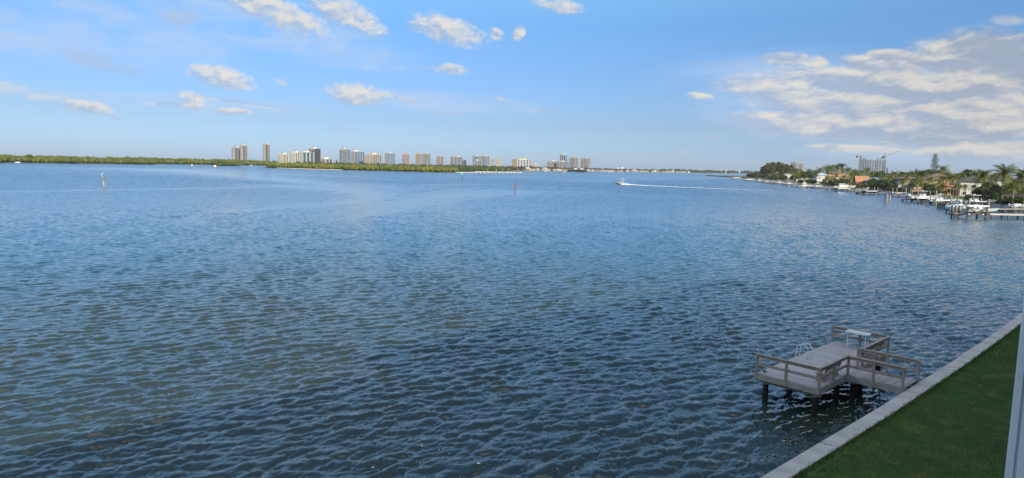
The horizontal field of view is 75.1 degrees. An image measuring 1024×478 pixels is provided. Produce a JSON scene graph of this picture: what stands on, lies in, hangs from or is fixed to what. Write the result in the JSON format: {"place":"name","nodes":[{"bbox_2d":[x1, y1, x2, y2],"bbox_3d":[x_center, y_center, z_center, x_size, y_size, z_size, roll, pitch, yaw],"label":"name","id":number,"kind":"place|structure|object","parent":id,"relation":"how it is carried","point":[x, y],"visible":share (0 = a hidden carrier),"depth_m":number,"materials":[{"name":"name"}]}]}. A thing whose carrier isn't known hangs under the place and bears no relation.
{"place":"outdoors","nodes":[
{"label":"outdoors","id":0,"kind":"place"},
{"bbox_2d":[231,145,239,159],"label":"apartment tower","id":1,"kind":"structure","parent":0,"point":[235,152],"depth_m":1879.08,"materials":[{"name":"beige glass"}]},
{"bbox_2d":[239,143,247,159],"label":"apartment tower","id":2,"kind":"structure","parent":0,"point":[243,152],"depth_m":1841.54,"materials":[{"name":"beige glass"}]},
{"bbox_2d":[262,142,269,160],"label":"apartment tower","id":3,"kind":"structure","parent":0,"point":[266,151],"depth_m":1861.57,"materials":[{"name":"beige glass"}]},
{"bbox_2d":[278,152,288,162],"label":"apartment tower","id":4,"kind":"structure","parent":0,"point":[283,157],"depth_m":1931.19,"materials":[{"name":"beige concrete"}]},
{"bbox_2d":[290,151,300,162],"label":"apartment tower","id":5,"kind":"structure","parent":0,"point":[295,156],"depth_m":1939.46,"materials":[{"name":"beige concrete"}]},
{"bbox_2d":[298,150,313,162],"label":"apartment tower","id":6,"kind":"structure","parent":0,"point":[307,156],"depth_m":2019.88,"materials":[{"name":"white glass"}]},
{"bbox_2d":[309,146,320,163],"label":"apartment tower","id":7,"kind":"structure","parent":0,"point":[317,155],"depth_m":2116.54,"materials":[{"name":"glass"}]},
{"bbox_2d":[321,156,332,163],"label":"apartment tower","id":8,"kind":"structure","parent":0,"point":[326,160],"depth_m":2178.00,"materials":[{"name":"white concrete"}]},
{"bbox_2d":[339,147,349,163],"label":"apartment tower","id":9,"kind":"structure","parent":0,"point":[344,155],"depth_m":2077.72,"materials":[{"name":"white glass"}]},
{"bbox_2d":[350,150,363,163],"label":"apartment tower","id":10,"kind":"structure","parent":0,"point":[356,156],"depth_m":2152.85,"materials":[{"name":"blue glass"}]},
{"bbox_2d":[364,152,381,163],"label":"apartment tower","id":11,"kind":"structure","parent":0,"point":[371,157],"depth_m":2091.76,"materials":[{"name":"beige concrete"}]},
{"bbox_2d":[1,155,750,172],"bbox_3d":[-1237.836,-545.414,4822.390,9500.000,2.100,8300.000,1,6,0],"label":"island ground","id":12,"kind":"structure","parent":0,"point":[277,161],"depth_m":1400.60,"materials":[{"name":"plant"}]},
{"bbox_2d":[0,154,155,164],"bbox_3d":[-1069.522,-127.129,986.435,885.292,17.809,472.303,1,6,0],"label":"mangrove wood","id":13,"kind":"object","parent":12,"relation":"on","point":[4,158],"visible":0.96,"depth_m":1055.50,"materials":[{"name":"plant"}]},
{"bbox_2d":[126,156,279,164],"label":"mangrove wood","id":14,"kind":"object","parent":12,"relation":"on","point":[189,161],"visible":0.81,"depth_m":1394.85,"materials":[{"name":"plant"}]},
{"bbox_2d":[296,161,519,166],"bbox_3d":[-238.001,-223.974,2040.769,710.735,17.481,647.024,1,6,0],"label":"shore wood","id":15,"kind":"object","parent":12,"relation":"on","point":[383,164],"visible":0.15,"depth_m":1854.38,"materials":[{"name":"plant"}]},
{"bbox_2d":[429,164,715,172],"bbox_3d":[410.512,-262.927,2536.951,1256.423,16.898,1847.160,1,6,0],"label":"shore wood","id":16,"kind":"object","parent":12,"relation":"on","point":[550,168],"visible":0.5,"depth_m":2116.86,"materials":[{"name":"plant"}]},
{"bbox_2d":[661,169,833,174],"bbox_3d":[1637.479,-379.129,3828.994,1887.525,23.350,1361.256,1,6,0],"label":"shore wood","id":17,"kind":"object","parent":12,"relation":"on","point":[723,171],"visible":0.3,"depth_m":3524.74,"materials":[{"name":"plant"}]},
{"bbox_2d":[265,167,494,171],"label":"mangrove island ground","id":18,"kind":"structure","parent":0,"point":[407,171],"depth_m":1034.56,"materials":[{"name":"plant"}]},
{"bbox_2d":[266,162,458,171],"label":"mangrove island wood","id":19,"kind":"object","parent":18,"relation":"on","point":[367,167],"visible":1,"depth_m":1028.21,"materials":[{"name":"plant"}]},
{"bbox_2d":[433,166,513,171],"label":"shore wood","id":20,"kind":"object","parent":18,"relation":"on","point":[462,169],"visible":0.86,"depth_m":1294.07,"materials":[{"name":"plant"}]},
{"bbox_2d":[385,152,394,164],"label":"apartment tower","id":21,"kind":"structure","parent":0,"point":[389,158],"depth_m":2227.27,"materials":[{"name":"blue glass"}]},
{"bbox_2d":[402,153,409,164],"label":"apartment tower","id":22,"kind":"structure","parent":0,"point":[406,158],"depth_m":2279.56,"materials":[{"name":"pink concrete"}]},
{"bbox_2d":[416,152,422,164],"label":"apartment tower","id":23,"kind":"structure","parent":0,"point":[419,158],"depth_m":2328.95,"materials":[{"name":"beige concrete"}]},
{"bbox_2d":[423,152,429,165],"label":"apartment tower","id":24,"kind":"structure","parent":0,"point":[426,158],"depth_m":2328.35,"materials":[{"name":"beige concrete"}]},
{"bbox_2d":[436,155,443,164],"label":"apartment tower","id":25,"kind":"structure","parent":0,"point":[439,159],"depth_m":2427.68,"materials":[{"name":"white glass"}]},
{"bbox_2d":[450,155,461,164],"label":"apartment tower","id":26,"kind":"structure","parent":0,"point":[457,160],"depth_m":2423.59,"materials":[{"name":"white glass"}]},
{"bbox_2d":[473,159,481,165],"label":"apartment tower","id":27,"kind":"structure","parent":0,"point":[477,162],"depth_m":2425.37,"materials":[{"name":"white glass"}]},
{"bbox_2d":[481,155,489,165],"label":"apartment tower","id":28,"kind":"structure","parent":0,"point":[485,159],"depth_m":2513.88,"materials":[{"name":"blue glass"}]},
{"bbox_2d":[0,155,1023,477],"bbox_3d":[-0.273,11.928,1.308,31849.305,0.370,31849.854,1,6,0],"label":"water","id":29,"kind":"structure","parent":0,"point":[202,321],"depth_m":54.21,"materials":[{"name":"liquid"}]},
{"bbox_2d":[211,160,240,165],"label":"mangrove islet","id":30,"kind":"object","parent":29,"relation":"in","point":[222,163],"visible":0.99,"depth_m":1229.39,"materials":[{"name":"plant"}]},
{"bbox_2d":[567,169,586,171],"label":"mangrove islet","id":31,"kind":"object","parent":29,"relation":"in","point":[577,170],"visible":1,"depth_m":1755.91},
{"bbox_2d":[620,183,763,190],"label":"wake","id":32,"kind":"object","parent":29,"relation":"on","point":[670,186],"visible":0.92,"depth_m":458.53,"materials":[{"name":"liquid"}]},
{"bbox_2d":[696,169,754,172],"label":"bridge","id":33,"kind":"structure","parent":29,"relation":"in","point":[723,169],"depth_m":3472.60,"materials":[{"name":"concrete"}]},
{"bbox_2d":[754,325,920,417],"bbox_3d":[18.297,8.229,35.998,9.990,4.621,6.060,-5,9,-43],"label":"fishing dock","id":34,"kind":"object","parent":29,"relation":"in","point":[797,374],"visible":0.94,"depth_m":34.41,"materials":[{"name":"wood"}]},
{"bbox_2d":[795,343,811,359],"bbox_3d":[16.413,7.238,37.658,0.544,2.742,0.772,-5,9,-43],"label":"swim ladder","id":35,"kind":"object","parent":34,"relation":"attached to","point":[807,349],"visible":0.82,"depth_m":37.47,"materials":[{"name":"metal"}]},
{"bbox_2d":[815,362,841,381],"bbox_3d":[16.144,6.654,33.912,2.100,0.899,0.525,-5,9,-43],"label":"bench","id":36,"kind":"object","parent":34,"relation":"on","point":[827,370],"visible":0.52,"depth_m":33.50,"materials":[{"name":"grey wood"}]},
{"bbox_2d":[845,330,870,346],"bbox_3d":[20.704,6.040,39.877,0.612,1.027,1.333,-5,9,-43],"label":"cleaning table","id":37,"kind":"object","parent":34,"relation":"on","point":[865,334],"visible":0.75,"depth_m":39.74,"materials":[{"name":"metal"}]},
{"bbox_2d":[860,343,880,357],"bbox_3d":[20.477,6.307,37.975,2.100,0.899,0.525,-5,9,-43],"label":"bench","id":38,"kind":"object","parent":34,"relation":"on","point":[873,348],"visible":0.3,"depth_m":37.57,"materials":[{"name":"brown wood"}]},
{"bbox_2d":[835,184,850,191],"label":"boat lift","id":39,"kind":"object","parent":29,"relation":"in","point":[843,188],"visible":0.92,"depth_m":443.74,"materials":[{"name":"white wood"}]},
{"bbox_2d":[831,183,855,188],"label":"motor boat","id":40,"kind":"object","parent":39,"relation":"on","point":[842,185],"visible":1,"depth_m":444.66,"materials":[{"name":"paint"}]},
{"bbox_2d":[761,313,1021,477],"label":"seawall","id":41,"kind":"object","parent":29,"relation":"in","point":[796,464],"visible":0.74,"depth_m":29.50,"materials":[{"name":"concrete"}]},
{"bbox_2d":[911,190,936,202],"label":"boat lift","id":42,"kind":"object","parent":29,"relation":"in","point":[922,198],"visible":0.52,"depth_m":290.83,"materials":[{"name":"grey wood"}]},
{"bbox_2d":[907,187,942,199],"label":"motor boat","id":43,"kind":"object","parent":42,"relation":"on","point":[909,197],"visible":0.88,"depth_m":292.41,"materials":[{"name":"paint"}]},
{"bbox_2d":[929,195,951,204],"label":"boat lift","id":44,"kind":"object","parent":29,"relation":"in","point":[935,203],"visible":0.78,"depth_m":271.69,"materials":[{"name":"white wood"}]},
{"bbox_2d":[927,193,956,202],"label":"motor boat","id":45,"kind":"object","parent":44,"relation":"on","point":[929,200],"visible":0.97,"depth_m":273.04,"materials":[{"name":"paint"}]},
{"bbox_2d":[948,200,989,218],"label":"timber boat lift","id":46,"kind":"object","parent":29,"relation":"in","point":[955,213],"visible":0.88,"depth_m":193.09,"materials":[{"name":"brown wood"}]},
{"bbox_2d":[957,194,995,205],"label":"motor boat","id":47,"kind":"object","parent":46,"relation":"on","point":[976,203],"visible":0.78,"depth_m":223.96,"materials":[{"name":"paint"}]},
{"bbox_2d":[963,200,998,212],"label":"motor boat","id":48,"kind":"object","parent":46,"relation":"on","point":[979,208],"visible":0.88,"depth_m":192.54,"materials":[{"name":"paint"}]},
{"bbox_2d":[984,213,1023,219],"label":"dock","id":49,"kind":"object","parent":29,"relation":"in","point":[991,214],"visible":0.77,"depth_m":191.13,"materials":[{"name":"grey wood"}]},
{"bbox_2d":[994,208,1023,212],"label":"dock","id":50,"kind":"object","parent":29,"relation":"in","point":[1005,209],"visible":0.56,"depth_m":224.39,"materials":[{"name":"grey wood"}]},
{"bbox_2d":[1008,203,1023,210],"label":"boat lift","id":51,"kind":"object","parent":29,"relation":"in","point":[1014,205],"visible":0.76,"depth_m":239.57,"materials":[{"name":"white wood"}]},
{"bbox_2d":[1008,203,1023,207],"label":"motor boat","id":52,"kind":"object","parent":51,"relation":"on","point":[1010,206],"visible":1,"depth_m":240.46,"materials":[{"name":"paint"}]},
{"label":"boat lift","id":53,"kind":"object","parent":29,"relation":"in","visible":0},
{"bbox_2d":[861,187,881,192],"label":"motor boat","id":54,"kind":"object","parent":53,"relation":"on","point":[868,191],"visible":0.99,"depth_m":392.50,"materials":[{"name":"paint"}]},
{"bbox_2d":[0,0,1023,177],"label":"sky","id":55,"kind":"structure","parent":0,"point":[742,85],"materials":[{"name":"blue"}]},
{"bbox_2d":[512,158,531,166],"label":"apartment tower","id":56,"kind":"structure","parent":0,"point":[517,162],"depth_m":2467.26,"materials":[{"name":"beige concrete"}]},
{"bbox_2d":[547,160,555,166],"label":"apartment tower","id":57,"kind":"structure","parent":0,"point":[551,163],"depth_m":2564.30,"materials":[{"name":"beige concrete"}]},
{"bbox_2d":[556,160,570,167],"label":"apartment tower","id":58,"kind":"structure","parent":0,"point":[562,164],"depth_m":2531.74,"materials":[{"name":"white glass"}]},
{"bbox_2d":[560,153,567,161],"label":"apartment tower","id":59,"kind":"structure","parent":0,"point":[563,157],"depth_m":2634.16,"materials":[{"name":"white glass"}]},
{"bbox_2d":[569,156,577,167],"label":"apartment tower","id":60,"kind":"structure","parent":0,"point":[573,160],"depth_m":2570.48,"materials":[{"name":"beige concrete"}]},
{"bbox_2d":[581,157,590,168],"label":"apartment tower","id":61,"kind":"structure","parent":0,"point":[585,162],"depth_m":2573.97,"materials":[{"name":"white concrete"}]},
{"bbox_2d":[705,175,1007,204],"bbox_3d":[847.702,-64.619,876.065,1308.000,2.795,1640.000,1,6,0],"label":"yard ground","id":62,"kind":"structure","parent":0,"point":[953,197],"depth_m":622.40,"materials":[{"name":"plant"}]},
{"bbox_2d":[760,165,768,174],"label":"casuarina tree","id":63,"kind":"object","parent":62,"relation":"on","point":[764,171],"visible":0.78,"depth_m":1094.60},
{"bbox_2d":[766,165,774,173],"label":"casuarina tree","id":64,"kind":"object","parent":62,"relation":"on","point":[771,169],"visible":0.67,"depth_m":1016.15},
{"bbox_2d":[778,164,785,175],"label":"casuarina tree","id":65,"kind":"object","parent":62,"relation":"on","point":[782,170],"visible":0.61,"depth_m":941.17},
{"bbox_2d":[802,171,813,178],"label":"broadleaf tree","id":66,"kind":"object","parent":62,"relation":"on","point":[808,174],"visible":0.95,"depth_m":756.09,"materials":[{"name":"green plant"}]},
{"bbox_2d":[803,179,817,183],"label":"shrub","id":67,"kind":"object","parent":62,"relation":"on","point":[810,181],"visible":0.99,"depth_m":650.10,"materials":[{"name":"green plant"}]},
{"bbox_2d":[812,173,826,183],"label":"house","id":68,"kind":"structure","parent":62,"relation":"on","point":[820,177],"depth_m":676.67,"materials":[{"name":"paint"}]},
{"bbox_2d":[822,172,853,184],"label":"house","id":69,"kind":"structure","parent":62,"relation":"on","point":[839,175],"depth_m":631.20,"materials":[{"name":"white paint"}]},
{"bbox_2d":[837,163,847,173],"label":"palm tree","id":70,"kind":"object","parent":62,"relation":"on","point":[841,167],"visible":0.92,"depth_m":608.21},
{"bbox_2d":[842,167,852,176],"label":"palm tree","id":71,"kind":"object","parent":62,"relation":"on","point":[846,171],"visible":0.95,"depth_m":575.47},
{"bbox_2d":[853,176,868,185],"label":"house","id":72,"kind":"structure","parent":62,"relation":"on","point":[859,180],"depth_m":528.98,"materials":[{"name":"orange paint"}]},
{"bbox_2d":[866,178,877,184],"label":"broadleaf tree","id":73,"kind":"object","parent":62,"relation":"on","point":[871,181],"visible":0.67,"depth_m":489.90,"materials":[{"name":"green plant"}]},
{"bbox_2d":[858,158,886,175],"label":"unfinished tower","id":74,"kind":"structure","parent":62,"relation":"on","point":[878,164],"depth_m":1281.71,"materials":[{"name":"concrete"}]},
{"bbox_2d":[869,184,886,189],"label":"shrub","id":75,"kind":"object","parent":62,"relation":"on","point":[876,186],"visible":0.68,"depth_m":460.68,"materials":[{"name":"green plant"}]},
{"bbox_2d":[747,178,1023,208],"bbox_3d":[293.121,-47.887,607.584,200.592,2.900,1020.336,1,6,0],"label":"bank seawall","id":76,"kind":"object","parent":62,"relation":"on","point":[991,205],"visible":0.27,"depth_m":418.92,"materials":[{"name":"concrete"}]},
{"bbox_2d":[880,181,895,187],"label":"broadleaf tree","id":77,"kind":"object","parent":62,"relation":"on","point":[888,184],"visible":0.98,"depth_m":445.78,"materials":[{"name":"green plant"}]},
{"bbox_2d":[888,187,903,191],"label":"shrub","id":78,"kind":"object","parent":62,"relation":"on","point":[897,189],"visible":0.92,"depth_m":423.44,"materials":[{"name":"green plant"}]},
{"bbox_2d":[891,176,914,190],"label":"house","id":79,"kind":"structure","parent":62,"relation":"on","point":[897,179],"depth_m":442.98,"materials":[{"name":"white paint"}]},
{"bbox_2d":[898,180,907,189],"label":"palm tree","id":80,"kind":"object","parent":62,"relation":"on","point":[902,183],"visible":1,"depth_m":416.64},
{"bbox_2d":[910,180,919,193],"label":"palm tree","id":81,"kind":"object","parent":62,"relation":"on","point":[914,183],"visible":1,"depth_m":388.36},
{"bbox_2d":[914,177,923,191],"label":"palm tree","id":82,"kind":"object","parent":62,"relation":"on","point":[920,181],"visible":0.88,"depth_m":389.20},
{"bbox_2d":[918,169,931,176],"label":"broadleaf tree","id":83,"kind":"object","parent":62,"relation":"on","point":[926,172],"visible":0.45,"depth_m":545.72,"materials":[{"name":"green plant"}]},
{"bbox_2d":[925,176,935,184],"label":"palm tree","id":84,"kind":"object","parent":62,"relation":"on","point":[930,180],"visible":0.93,"depth_m":374.64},
{"bbox_2d":[922,183,939,194],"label":"broadleaf tree","id":85,"kind":"object","parent":62,"relation":"on","point":[930,186],"visible":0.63,"depth_m":359.01,"materials":[{"name":"green plant"}]},
{"bbox_2d":[925,187,939,194],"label":"shrub","id":86,"kind":"object","parent":62,"relation":"on","point":[931,189],"visible":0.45,"depth_m":354.44,"materials":[{"name":"green plant"}]},
{"bbox_2d":[911,171,956,191],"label":"house","id":87,"kind":"structure","parent":62,"relation":"on","point":[930,175],"depth_m":429.59,"materials":[{"name":"brown paint"}]},
{"bbox_2d":[930,154,938,173],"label":"norfolk pine","id":88,"kind":"object","parent":62,"relation":"on","point":[934,165],"visible":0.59,"depth_m":513.91,"materials":[{"name":"green plant"}]},
{"bbox_2d":[931,190,946,195],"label":"shrub","id":89,"kind":"object","parent":62,"relation":"on","point":[938,192],"visible":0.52,"depth_m":341.13,"materials":[{"name":"green plant"}]},
{"bbox_2d":[934,175,947,183],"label":"palm tree","id":90,"kind":"object","parent":62,"relation":"on","point":[940,179],"visible":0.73,"depth_m":348.12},
{"bbox_2d":[925,179,958,195],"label":"house","id":91,"kind":"structure","parent":62,"relation":"on","point":[952,193],"depth_m":364.59,"materials":[{"name":"orange paint"}]},
{"bbox_2d":[934,165,950,174],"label":"palm tree","id":92,"kind":"object","parent":62,"relation":"on","point":[943,168],"visible":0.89,"depth_m":483.83,"materials":[{"name":"plant"}]},
{"bbox_2d":[937,182,948,193],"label":"palm tree","id":93,"kind":"object","parent":62,"relation":"on","point":[942,185],"visible":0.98,"depth_m":333.14,"materials":[{"name":"plant"}]},
{"bbox_2d":[942,174,957,196],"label":"palm tree","id":94,"kind":"object","parent":62,"relation":"on","point":[950,177],"visible":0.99,"depth_m":332.66,"materials":[{"name":"plant"}]},
{"bbox_2d":[948,175,990,195],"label":"house","id":95,"kind":"structure","parent":62,"relation":"on","point":[966,181],"depth_m":359.29,"materials":[{"name":"white paint"}]},
{"bbox_2d":[959,169,980,176],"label":"broadleaf tree","id":96,"kind":"object","parent":62,"relation":"on","point":[967,171],"visible":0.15,"depth_m":483.05,"materials":[{"name":"green plant"}]},
{"bbox_2d":[970,169,993,184],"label":"palm tree","id":97,"kind":"object","parent":62,"relation":"on","point":[983,174],"visible":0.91,"depth_m":313.62,"materials":[{"name":"plant"}]},
{"bbox_2d":[971,182,992,194],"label":"broadleaf tree","id":98,"kind":"object","parent":62,"relation":"on","point":[977,191],"visible":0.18,"depth_m":298.21,"materials":[{"name":"green plant"}]},
{"bbox_2d":[978,182,992,192],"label":"palm tree","id":99,"kind":"object","parent":62,"relation":"on","point":[983,185],"visible":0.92,"depth_m":283.37,"materials":[{"name":"plant"}]},
{"bbox_2d":[976,194,1001,200],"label":"shrub","id":100,"kind":"object","parent":62,"relation":"on","point":[985,197],"visible":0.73,"depth_m":273.14,"materials":[{"name":"green plant"}]},
{"bbox_2d":[980,184,1009,195],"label":"broadleaf tree","id":101,"kind":"object","parent":62,"relation":"on","point":[987,191],"visible":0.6,"depth_m":281.95,"materials":[{"name":"green plant"}]},
{"bbox_2d":[984,174,1007,195],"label":"house","id":102,"kind":"structure","parent":62,"relation":"on","point":[999,181],"depth_m":359.09,"materials":[{"name":"white paint"}]},
{"bbox_2d":[988,164,1021,198],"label":"palm tree","id":103,"kind":"object","parent":62,"relation":"on","point":[1004,171],"visible":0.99,"depth_m":270.26,"materials":[{"name":"plant"}]},
{"bbox_2d":[998,182,1017,196],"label":"palm tree","id":104,"kind":"object","parent":62,"relation":"on","point":[1008,186],"visible":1,"depth_m":265.26,"materials":[{"name":"plant"}]},
{"bbox_2d":[998,197,1022,203],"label":"shrub","id":105,"kind":"object","parent":62,"relation":"on","point":[1001,201],"visible":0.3,"depth_m":261.40,"materials":[{"name":"green plant"}]},
{"bbox_2d":[999,192,1023,198],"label":"house","id":106,"kind":"structure","parent":62,"relation":"on","point":[1010,195],"depth_m":275.61,"materials":[{"name":"white paint"}]},
{"bbox_2d":[1005,197,1023,203],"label":"shrub","id":107,"kind":"object","parent":62,"relation":"on","point":[1015,200],"visible":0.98,"depth_m":255.98,"materials":[{"name":"green plant"}]},
{"bbox_2d":[1005,179,1023,197],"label":"palm tree","id":108,"kind":"object","parent":62,"relation":"on","point":[1016,181],"visible":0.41,"depth_m":269.39,"materials":[{"name":"plant"}]},
{"bbox_2d":[1009,168,1023,195],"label":"palm tree","id":109,"kind":"object","parent":62,"relation":"on","point":[1020,176],"visible":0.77,"depth_m":273.27,"materials":[{"name":"plant"}]},
{"bbox_2d":[1016,185,1023,197],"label":"palm tree","id":110,"kind":"object","parent":62,"relation":"on","point":[1021,191],"visible":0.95,"depth_m":258.21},
{"bbox_2d":[790,324,1020,477],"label":"lawn","id":111,"kind":"structure","parent":0,"point":[901,448],"depth_m":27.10,"materials":[{"name":"plant"}]},
{"bbox_2d":[1004,299,1023,477],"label":"apartment building","id":112,"kind":"structure","parent":111,"relation":"on","point":[1014,467],"depth_m":2.11,"materials":[{"name":"white paint"}]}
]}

